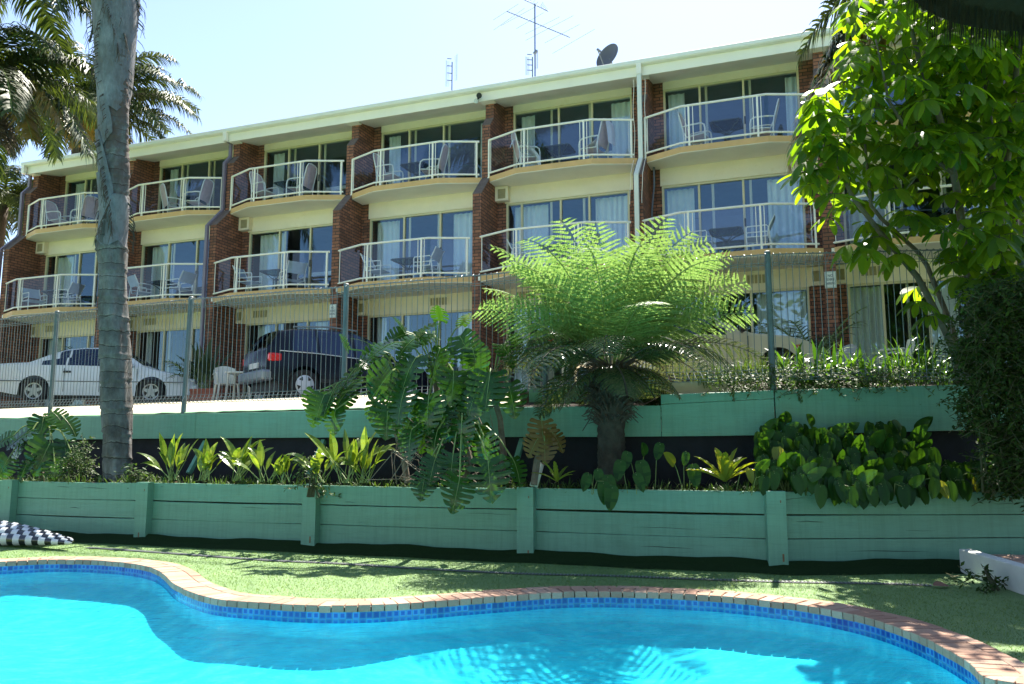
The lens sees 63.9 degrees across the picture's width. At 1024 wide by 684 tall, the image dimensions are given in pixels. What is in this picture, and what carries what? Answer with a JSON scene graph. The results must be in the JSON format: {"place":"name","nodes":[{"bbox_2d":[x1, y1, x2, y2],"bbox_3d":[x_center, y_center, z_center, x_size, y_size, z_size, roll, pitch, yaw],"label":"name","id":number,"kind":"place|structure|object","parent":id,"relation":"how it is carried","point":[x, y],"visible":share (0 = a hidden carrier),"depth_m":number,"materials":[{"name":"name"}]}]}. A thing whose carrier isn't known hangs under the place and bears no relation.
{"place":"outdoors","nodes":[
{"label":"outdoors","id":0,"kind":"place"},
{"bbox_2d":[0,0,860,290],"label":"sky","id":1,"kind":"structure","parent":0,"point":[250,61],"materials":[{"name":"white"}]},
{"bbox_2d":[0,392,1020,431],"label":"car park","id":2,"kind":"structure","parent":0,"point":[527,398],"depth_m":22.54,"materials":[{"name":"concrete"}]},
{"bbox_2d":[0,164,32,279],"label":"palm tree","id":3,"kind":"object","parent":2,"relation":"on","point":[9,199],"visible":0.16,"depth_m":34.29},
{"bbox_2d":[0,28,204,161],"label":"palm tree","id":4,"kind":"object","parent":2,"relation":"on","point":[152,97],"visible":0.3,"depth_m":32.37,"materials":[{"name":"plant"}]},
{"bbox_2d":[0,348,207,406],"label":"parked sedan","id":5,"kind":"object","parent":2,"relation":"on","point":[69,379],"visible":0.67,"depth_m":20.21,"materials":[{"name":"metal"}]},
{"bbox_2d":[161,356,226,386],"bbox_3d":[-8.005,0.906,20.937,1.807,1.219,1.508,4,-9,-27],"label":"potted palm","id":6,"kind":"object","parent":2,"relation":"on","point":[192,376],"visible":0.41,"depth_m":20.74,"materials":[{"name":"plant"}]},
{"bbox_2d":[187,388,224,401],"bbox_3d":[-7.717,1.360,20.603,0.960,0.350,0.400,-3,-8,20],"label":"plant trough","id":7,"kind":"object","parent":2,"relation":"on","point":[194,392],"visible":0.47,"depth_m":20.46,"materials":[{"name":"ceramic"}]},
{"bbox_2d":[176,337,232,388],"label":"trough plant","id":8,"kind":"object","parent":7,"relation":"on","point":[208,358],"visible":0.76,"depth_m":20.71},
{"bbox_2d":[212,366,239,400],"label":"garden chair","id":9,"kind":"object","parent":2,"relation":"on","point":[219,382],"visible":0.67,"depth_m":19.63,"materials":[{"name":"plastic"}]},
{"bbox_2d":[0,394,519,417],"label":"concrete batter","id":10,"kind":"object","parent":2,"relation":"on","point":[246,405],"visible":0.55,"depth_m":14.58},
{"bbox_2d":[238,326,429,398],"bbox_3d":[-3.995,0.596,19.024,4.237,1.702,2.054,6,-10,-38],"label":"parked wagon","id":11,"kind":"object","parent":2,"relation":"on","point":[322,359],"visible":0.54,"depth_m":17.84,"materials":[{"name":"metal"}]},
{"bbox_2d":[0,26,1023,414],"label":"motel building","id":12,"kind":"structure","parent":2,"relation":"on","point":[474,202],"depth_m":22.47,"materials":[{"name":"paint"}]},
{"bbox_2d":[20,287,47,309],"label":"balcony chair","id":13,"kind":"object","parent":12,"relation":"on","point":[30,293],"visible":0.83,"depth_m":26.32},
{"bbox_2d":[45,200,73,227],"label":"balcony chair","id":14,"kind":"object","parent":12,"relation":"on","point":[52,213],"visible":0.8,"depth_m":26.94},
{"bbox_2d":[34,334,94,406],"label":"window","id":15,"kind":"structure","parent":12,"relation":"in","point":[59,348],"depth_m":26.88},
{"bbox_2d":[53,282,84,306],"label":"balcony chair","id":16,"kind":"object","parent":12,"relation":"on","point":[76,288],"visible":0.83,"depth_m":25.65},
{"bbox_2d":[42,250,97,307],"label":"window","id":17,"kind":"structure","parent":12,"relation":"in","point":[64,265],"depth_m":27.30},
{"bbox_2d":[63,177,96,225],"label":"window","id":18,"kind":"structure","parent":12,"relation":"in","point":[83,187],"depth_m":28.23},
{"bbox_2d":[69,195,98,224],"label":"balcony chair","id":19,"kind":"object","parent":12,"relation":"on","point":[89,208],"visible":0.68,"depth_m":26.51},
{"bbox_2d":[127,274,154,300],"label":"balcony chair","id":20,"kind":"object","parent":12,"relation":"on","point":[132,281],"visible":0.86,"depth_m":24.66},
{"bbox_2d":[133,327,199,403],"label":"window","id":21,"kind":"structure","parent":12,"relation":"in","point":[149,345],"depth_m":25.27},
{"bbox_2d":[159,183,185,212],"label":"balcony chair","id":22,"kind":"object","parent":12,"relation":"on","point":[164,197],"visible":0.71,"depth_m":25.35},
{"bbox_2d":[139,237,209,299],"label":"window","id":23,"kind":"structure","parent":12,"relation":"in","point":[161,255],"depth_m":25.90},
{"bbox_2d":[165,270,197,297],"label":"balcony chair","id":24,"kind":"object","parent":12,"relation":"on","point":[187,277],"visible":0.85,"depth_m":24.06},
{"bbox_2d":[157,156,232,213],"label":"window","id":25,"kind":"structure","parent":12,"relation":"in","point":[174,173],"depth_m":26.67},
{"bbox_2d":[184,179,213,209],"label":"balcony chair","id":26,"kind":"object","parent":12,"relation":"on","point":[206,191],"visible":0.88,"depth_m":24.84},
{"bbox_2d":[232,265,262,291],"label":"balcony chair","id":27,"kind":"object","parent":12,"relation":"on","point":[243,275],"visible":0.69,"depth_m":23.43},
{"bbox_2d":[249,171,278,201],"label":"balcony chair","id":28,"kind":"object","parent":12,"relation":"on","point":[260,187],"visible":0.66,"depth_m":24.08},
{"bbox_2d":[242,319,329,399],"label":"window","id":29,"kind":"structure","parent":12,"relation":"in","point":[262,329],"depth_m":23.95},
{"bbox_2d":[247,224,332,290],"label":"window","id":30,"kind":"structure","parent":12,"relation":"in","point":[275,242],"depth_m":24.49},
{"bbox_2d":[278,260,307,288],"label":"balcony chair","id":31,"kind":"object","parent":12,"relation":"on","point":[298,268],"visible":0.77,"depth_m":22.83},
{"bbox_2d":[286,163,316,196],"bbox_3d":[-6.043,-4.550,23.654,0.706,1.103,0.598,-2,-8,17],"label":"balcony chair","id":32,"kind":"object","parent":12,"relation":"on","point":[310,175],"visible":0.7,"depth_m":23.56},
{"bbox_2d":[263,138,351,199],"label":"window","id":33,"kind":"structure","parent":12,"relation":"in","point":[278,175],"depth_m":25.14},
{"bbox_2d":[360,253,390,281],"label":"balcony chair","id":34,"kind":"object","parent":12,"relation":"on","point":[375,271],"visible":0.77,"depth_m":21.92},
{"bbox_2d":[373,153,403,185],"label":"balcony chair","id":35,"kind":"object","parent":12,"relation":"on","point":[390,175],"visible":0.7,"depth_m":22.56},
{"bbox_2d":[391,257,425,277],"bbox_3d":[-2.770,-1.812,21.887,0.748,0.728,0.748,-3,-8,20],"label":"balcony table","id":36,"kind":"object","parent":12,"relation":"on","point":[404,261],"visible":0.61,"depth_m":21.84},
{"bbox_2d":[400,161,430,180],"bbox_3d":[-2.623,-4.485,22.645,0.748,0.728,0.748,-3,-8,20],"label":"balcony table","id":37,"kind":"object","parent":12,"relation":"on","point":[412,167],"visible":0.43,"depth_m":22.60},
{"bbox_2d":[367,309,471,388],"bbox_3d":[-2.401,0.377,22.218,3.300,2.330,0.350,-3,-8,20],"label":"window","id":38,"kind":"structure","parent":12,"relation":"in","point":[381,329],"depth_m":22.40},
{"bbox_2d":[369,208,472,280],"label":"window","id":39,"kind":"structure","parent":12,"relation":"in","point":[387,231],"depth_m":22.69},
{"bbox_2d":[413,246,444,277],"bbox_3d":[-2.155,-1.977,21.338,0.651,0.886,0.563,-2,-8,17],"label":"balcony chair","id":40,"kind":"object","parent":12,"relation":"on","point":[437,254],"visible":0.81,"depth_m":21.23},
{"bbox_2d":[381,117,485,184],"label":"window","id":41,"kind":"structure","parent":12,"relation":"in","point":[394,154],"depth_m":23.69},
{"bbox_2d":[419,144,448,179],"bbox_3d":[-2.084,-4.750,22.166,0.706,1.103,0.598,-2,-8,11],"label":"balcony chair","id":42,"kind":"object","parent":12,"relation":"on","point":[442,160],"visible":0.79,"depth_m":22.05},
{"bbox_2d":[511,132,540,167],"bbox_3d":[0.344,-4.873,21.256,0.706,1.103,0.598,1,-8,-8],"label":"balcony chair","id":43,"kind":"object","parent":12,"relation":"on","point":[516,148],"visible":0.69,"depth_m":21.13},
{"bbox_2d":[506,304,564,390],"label":"window","id":44,"kind":"structure","parent":12,"relation":"in","point":[519,375],"depth_m":21.31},
{"bbox_2d":[494,0,592,76],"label":"television aerial","id":45,"kind":"object","parent":12,"relation":"on","point":[535,28],"visible":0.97,"depth_m":24.36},
{"bbox_2d":[542,143,575,162],"bbox_3d":[1.230,-4.658,21.358,0.748,0.728,0.748,-3,-8,20],"label":"balcony table","id":46,"kind":"object","parent":12,"relation":"on","point":[559,150],"visible":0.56,"depth_m":21.35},
{"bbox_2d":[506,190,630,267],"bbox_3d":[1.454,-2.640,21.174,3.300,2.160,0.350,-3,-8,20],"label":"window","id":47,"kind":"structure","parent":12,"relation":"in","point":[611,208],"depth_m":21.16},
{"bbox_2d":[513,95,632,168],"bbox_3d":[1.645,-5.297,22.047,3.300,2.160,0.350,-3,-8,20],"label":"window","id":48,"kind":"structure","parent":12,"relation":"in","point":[623,110],"depth_m":21.86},
{"bbox_2d":[578,121,608,159],"bbox_3d":[2.110,-4.966,20.568,0.706,1.103,0.598,-5,-9,34],"label":"balcony chair","id":49,"kind":"object","parent":12,"relation":"on","point":[602,138],"visible":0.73,"depth_m":20.44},
{"bbox_2d":[585,121,614,148],"bbox_3d":[2.146,-5.173,20.567,0.789,0.663,0.472,-5,-9,34],"label":"towel","id":50,"kind":"object","parent":49,"relation":"on","point":[610,132],"visible":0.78,"depth_m":20.40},
{"bbox_2d":[596,43,617,65],"bbox_3d":[2.572,-7.476,22.321,0.595,1.425,0.595,0,-8,0],"label":"satellite dish","id":51,"kind":"object","parent":12,"relation":"on","point":[608,53],"visible":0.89,"depth_m":22.50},
{"bbox_2d":[677,112,711,145],"bbox_3d":[4.410,-5.063,19.848,0.706,1.103,0.598,-4,-9,29],"label":"balcony chair","id":52,"kind":"object","parent":12,"relation":"on","point":[701,135],"visible":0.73,"depth_m":19.73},
{"bbox_2d":[708,226,743,251],"bbox_3d":[4.969,-2.205,18.974,0.748,0.728,0.748,-3,-8,20],"label":"balcony table","id":53,"kind":"object","parent":12,"relation":"on","point":[736,231],"visible":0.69,"depth_m":18.95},
{"bbox_2d":[709,117,743,140],"bbox_3d":[5.173,-4.876,19.742,0.748,0.728,0.748,-3,-8,20],"label":"balcony table","id":54,"kind":"object","parent":12,"relation":"on","point":[724,126],"visible":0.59,"depth_m":19.72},
{"bbox_2d":[663,69,800,150],"bbox_3d":[5.499,-5.489,20.623,3.300,2.160,0.350,-3,-8,20],"label":"window","id":55,"kind":"structure","parent":12,"relation":"in","point":[675,130],"depth_m":20.73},
{"bbox_2d":[662,171,806,257],"bbox_3d":[5.310,-2.832,19.748,3.300,2.160,0.350,-3,-8,20],"label":"window","id":56,"kind":"structure","parent":12,"relation":"in","point":[787,227],"depth_m":19.61,"materials":[{"name":"glass"}]},
{"bbox_2d":[669,287,811,381],"bbox_3d":[5.310,-0.008,19.368,3.300,2.330,0.350,-3,-8,20],"label":"window","id":57,"kind":"structure","parent":12,"relation":"in","point":[761,310],"depth_m":19.19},
{"bbox_2d":[746,214,774,249],"bbox_3d":[5.615,-2.358,18.508,0.651,0.886,0.563,-2,-8,17],"label":"balcony chair","id":58,"kind":"object","parent":12,"relation":"on","point":[751,239],"visible":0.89,"depth_m":18.35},
{"bbox_2d":[749,98,779,137],"bbox_3d":[5.967,-5.127,19.374,0.706,1.103,0.598,-2,-8,17],"label":"balcony chair","id":59,"kind":"object","parent":12,"relation":"on","point":[772,125],"visible":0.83,"depth_m":19.19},
{"bbox_2d":[847,278,959,381],"bbox_3d":[9.165,-0.200,17.943,3.300,2.330,0.350,-3,-8,20],"label":"window","id":60,"kind":"structure","parent":12,"relation":"in","point":[872,320],"depth_m":18.46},
{"bbox_2d":[842,153,1008,244],"bbox_3d":[9.165,-3.024,18.324,3.300,2.160,0.350,-3,-8,20],"label":"window","id":61,"kind":"structure","parent":12,"relation":"in","point":[856,217],"depth_m":18.83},
{"bbox_2d":[524,332,574,388],"bbox_3d":[0.598,0.312,12.967,0.861,0.998,0.237,0,-8,0],"label":"hose reel","id":62,"kind":"object","parent":2,"relation":"on","point":[550,373],"visible":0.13,"depth_m":12.95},
{"bbox_2d":[589,313,820,381],"bbox_3d":[3.727,0.195,16.171,4.410,1.434,2.056,0,-8,-2],"label":"parked coupe","id":63,"kind":"object","parent":2,"relation":"on","point":[739,332],"visible":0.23,"depth_m":15.40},
{"bbox_2d":[752,306,866,357],"bbox_3d":[6.120,0.082,16.602,2.341,1.614,2.527,0,-8,0],"label":"potted palm","id":64,"kind":"object","parent":2,"relation":"on","point":[825,341],"visible":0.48,"depth_m":16.38,"materials":[{"name":"plant"}]},
{"bbox_2d":[784,0,1023,366],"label":"palm tree","id":65,"kind":"object","parent":2,"relation":"on","point":[826,71],"visible":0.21,"depth_m":14.12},
{"bbox_2d":[0,496,1023,662],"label":"lawn","id":66,"kind":"structure","parent":0,"point":[1001,592],"depth_m":8.81,"materials":[{"name":"plant"}]},
{"bbox_2d":[0,520,74,545],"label":"pool float","id":67,"kind":"object","parent":66,"relation":"on","point":[15,534],"visible":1,"depth_m":11.91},
{"bbox_2d":[0,0,91,71],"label":"palm tree","id":68,"kind":"object","parent":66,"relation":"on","point":[47,22],"visible":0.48,"depth_m":22.52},
{"bbox_2d":[0,21,97,186],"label":"palm tree","id":69,"kind":"object","parent":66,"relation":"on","point":[22,86],"visible":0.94,"depth_m":21.84,"materials":[{"name":"plant"}]},
{"bbox_2d":[51,531,963,575],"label":"turf bank","id":70,"kind":"structure","parent":66,"relation":"on","point":[858,567],"depth_m":10.34,"materials":[{"name":"plant"}]},
{"bbox_2d":[0,556,1023,683],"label":"swimming pool","id":71,"kind":"structure","parent":66,"relation":"in","point":[963,659],"depth_m":7.42,"materials":[{"name":"liquid"}]},
{"bbox_2d":[0,569,956,683],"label":"water","id":72,"kind":"structure","parent":71,"relation":"in","point":[50,573],"depth_m":7.28,"materials":[{"name":"liquid"}]},
{"bbox_2d":[0,480,1023,565],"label":"retaining wall","id":73,"kind":"structure","parent":66,"relation":"on","point":[522,525],"depth_m":10.61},
{"bbox_2d":[896,0,1023,55],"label":"thatched shelter","id":74,"kind":"object","parent":66,"relation":"on","point":[1006,16],"visible":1,"depth_m":8.66,"materials":[{"name":"plant"}]},
{"bbox_2d":[954,561,1008,593],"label":"weed","id":75,"kind":"object","parent":66,"relation":"on","point":[993,585],"visible":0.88,"depth_m":8.22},
{"bbox_2d":[959,549,1023,594],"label":"planter kerb","id":76,"kind":"structure","parent":66,"relation":"on","point":[1005,565],"depth_m":8.63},
{"bbox_2d":[8,476,1022,503],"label":"garden bed","id":77,"kind":"object","parent":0,"point":[395,486],"visible":0.14,"depth_m":13.23,"materials":[{"name":"soil"}]},
{"bbox_2d":[0,408,83,481],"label":"monstera plant","id":78,"kind":"object","parent":77,"relation":"on","point":[43,446],"visible":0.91,"depth_m":13.87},
{"bbox_2d":[50,433,99,482],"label":"shrub","id":79,"kind":"object","parent":77,"relation":"on","point":[80,460],"visible":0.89,"depth_m":13.71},
{"bbox_2d":[83,0,146,482],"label":"palm tree","id":80,"kind":"object","parent":77,"relation":"on","point":[114,28],"visible":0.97,"depth_m":13.99,"materials":[{"name":"plant"}]},
{"bbox_2d":[114,463,160,482],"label":"creeping plant","id":81,"kind":"object","parent":77,"relation":"on","point":[131,475],"visible":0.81,"depth_m":13.01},
{"bbox_2d":[191,439,226,480],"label":"cast iron plant","id":82,"kind":"object","parent":77,"relation":"on","point":[205,458],"visible":0.98,"depth_m":12.53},
{"bbox_2d":[217,436,271,480],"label":"cast iron plant","id":83,"kind":"object","parent":77,"relation":"on","point":[242,454],"visible":0.77,"depth_m":12.38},
{"bbox_2d":[270,455,296,481],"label":"cast iron plant","id":84,"kind":"object","parent":77,"relation":"on","point":[284,466],"visible":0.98,"depth_m":11.83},
{"bbox_2d":[284,452,340,498],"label":"creeping plant","id":85,"kind":"object","parent":77,"relation":"on","point":[311,490],"visible":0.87,"depth_m":11.58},
{"bbox_2d":[286,448,345,482],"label":"cast iron plant","id":86,"kind":"object","parent":77,"relation":"on","point":[300,459],"visible":0.93,"depth_m":11.65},
{"bbox_2d":[301,305,490,483],"bbox_3d":[-1.599,0.691,11.345,2.620,2.515,1.316,0,-8,0],"label":"monstera plant","id":87,"kind":"object","parent":77,"relation":"on","point":[319,405],"visible":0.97,"depth_m":11.10,"materials":[{"name":"plant"}]},
{"bbox_2d":[4,475,810,495],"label":"leaf litter","id":88,"kind":"object","parent":77,"relation":"on","point":[420,481],"visible":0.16,"depth_m":11.80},
{"bbox_2d":[367,411,511,483],"bbox_3d":[-0.968,1.393,11.068,1.984,1.046,0.701,0,-8,0],"label":"plant","id":89,"kind":"object","parent":77,"relation":"on","point":[416,454],"visible":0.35,"depth_m":10.98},
{"bbox_2d":[395,332,527,513],"bbox_3d":[-0.603,0.979,10.832,1.788,2.462,1.199,2,-8,-11],"label":"monstera plant","id":90,"kind":"object","parent":77,"relation":"on","point":[479,394],"visible":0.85,"depth_m":10.72,"materials":[{"name":"plant"}]},
{"bbox_2d":[0,473,1004,495],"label":"undergrowth","id":91,"kind":"object","parent":77,"relation":"on","point":[727,487],"visible":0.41,"depth_m":11.82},
{"bbox_2d":[140,432,197,479],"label":"cast iron plant","id":92,"kind":"object","parent":91,"relation":"on","point":[169,457],"visible":1,"depth_m":12.73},
{"bbox_2d":[224,440,292,481],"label":"cast iron plant","id":93,"kind":"object","parent":91,"relation":"on","point":[257,457],"visible":0.78,"depth_m":12.04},
{"bbox_2d":[305,428,397,482],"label":"cast iron plant","id":94,"kind":"object","parent":91,"relation":"on","point":[351,452],"visible":0.84,"depth_m":11.59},
{"bbox_2d":[340,426,393,482],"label":"cast iron plant","id":95,"kind":"object","parent":91,"relation":"on","point":[365,462],"visible":0.95,"depth_m":11.52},
{"bbox_2d":[0,380,1021,490],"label":"retaining wall","id":96,"kind":"structure","parent":77,"relation":"on","point":[695,423],"depth_m":11.56,"materials":[{"name":"paint"}]},
{"bbox_2d":[522,416,565,485],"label":"monstera plant","id":97,"kind":"object","parent":77,"relation":"on","point":[543,441],"visible":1,"depth_m":10.64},
{"bbox_2d":[533,461,573,481],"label":"birds nest fern","id":98,"kind":"object","parent":77,"relation":"on","point":[556,475],"visible":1,"depth_m":10.43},
{"bbox_2d":[581,442,650,511],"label":"arum plant","id":99,"kind":"object","parent":77,"relation":"on","point":[608,491],"visible":0.99,"depth_m":10.07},
{"bbox_2d":[472,216,776,484],"bbox_3d":[1.516,0.124,11.213,4.143,3.584,3.720,0,-8,0],"label":"tree fern","id":100,"kind":"object","parent":77,"relation":"on","point":[617,310],"visible":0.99,"depth_m":10.93,"materials":[{"name":"plant"}]},
{"bbox_2d":[653,442,700,489],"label":"arum plant","id":101,"kind":"object","parent":77,"relation":"on","point":[694,476],"visible":0.94,"depth_m":10.28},
{"bbox_2d":[687,448,756,481],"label":"birds nest fern","id":102,"kind":"object","parent":77,"relation":"on","point":[727,465],"visible":0.99,"depth_m":9.96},
{"bbox_2d":[736,459,770,490],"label":"arum plant","id":103,"kind":"object","parent":77,"relation":"on","point":[762,466],"visible":0.65,"depth_m":9.95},
{"bbox_2d":[751,411,826,495],"bbox_3d":[3.506,1.379,10.319,0.994,1.049,1.441,-2,-8,17],"label":"arum plant","id":104,"kind":"object","parent":77,"relation":"on","point":[791,448],"visible":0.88,"depth_m":10.24,"materials":[{"name":"plant"}]},
{"bbox_2d":[814,416,932,509],"bbox_3d":[4.533,1.483,10.283,1.952,1.137,1.378,0,-8,0],"label":"arum plant","id":105,"kind":"object","parent":77,"relation":"on","point":[858,473],"visible":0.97,"depth_m":10.03,"materials":[{"name":"plant"}]},
{"bbox_2d":[924,447,1021,501],"bbox_3d":[5.601,1.620,10.095,1.398,0.655,0.842,0,-8,0],"label":"arum plant","id":106,"kind":"object","parent":77,"relation":"on","point":[952,483],"visible":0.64,"depth_m":9.93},
{"bbox_2d":[932,264,1023,511],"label":"dense shrub","id":107,"kind":"object","parent":77,"relation":"on","point":[999,386],"visible":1,"depth_m":9.47,"materials":[{"name":"plant"}]},
{"bbox_2d":[522,382,952,406],"bbox_3d":[7.072,0.750,11.967,13.883,0.410,1.706,0,-8,2],"label":"planting bed","id":108,"kind":"object","parent":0,"point":[529,404],"visible":0.1,"depth_m":11.94,"materials":[{"name":"soil"}]},
{"bbox_2d":[0,248,1023,415],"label":"wire fence","id":109,"kind":"object","parent":108,"relation":"on","point":[769,312],"visible":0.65,"depth_m":13.02,"materials":[{"name":"metal"}]},
{"bbox_2d":[677,356,782,387],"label":"strap leaf plant","id":110,"kind":"object","parent":108,"relation":"on","point":[710,376],"visible":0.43,"depth_m":11.74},
{"bbox_2d":[726,348,794,380],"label":"strap leaf plant","id":111,"kind":"object","parent":108,"relation":"on","point":[745,364],"visible":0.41,"depth_m":11.84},
{"bbox_2d":[767,336,849,388],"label":"strap leaf plant","id":112,"kind":"object","parent":108,"relation":"on","point":[800,358],"visible":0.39,"depth_m":11.64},
{"bbox_2d":[701,355,948,404],"bbox_3d":[4.320,0.530,11.250,3.490,0.713,0.997,0,-8,0],"label":"ground cover","id":113,"kind":"object","parent":108,"relation":"on","point":[822,382],"visible":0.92,"depth_m":11.12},
{"bbox_2d":[805,337,888,386],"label":"strap leaf plant","id":114,"kind":"object","parent":108,"relation":"on","point":[834,363],"visible":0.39,"depth_m":11.56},
{"bbox_2d":[846,345,917,386],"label":"strap leaf plant","id":115,"kind":"object","parent":108,"relation":"on","point":[866,366],"visible":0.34,"depth_m":11.52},
{"bbox_2d":[777,0,1023,384],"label":"umbrella tree","id":116,"kind":"object","parent":108,"relation":"on","point":[931,110],"visible":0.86,"depth_m":10.79,"materials":[{"name":"plant"}]},
{"bbox_2d":[857,333,950,385],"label":"strap leaf plant","id":117,"kind":"object","parent":108,"relation":"on","point":[908,357],"visible":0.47,"depth_m":11.51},
{"bbox_2d":[895,339,952,385],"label":"strap leaf plant","id":118,"kind":"object","parent":108,"relation":"on","point":[929,366],"visible":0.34,"depth_m":11.53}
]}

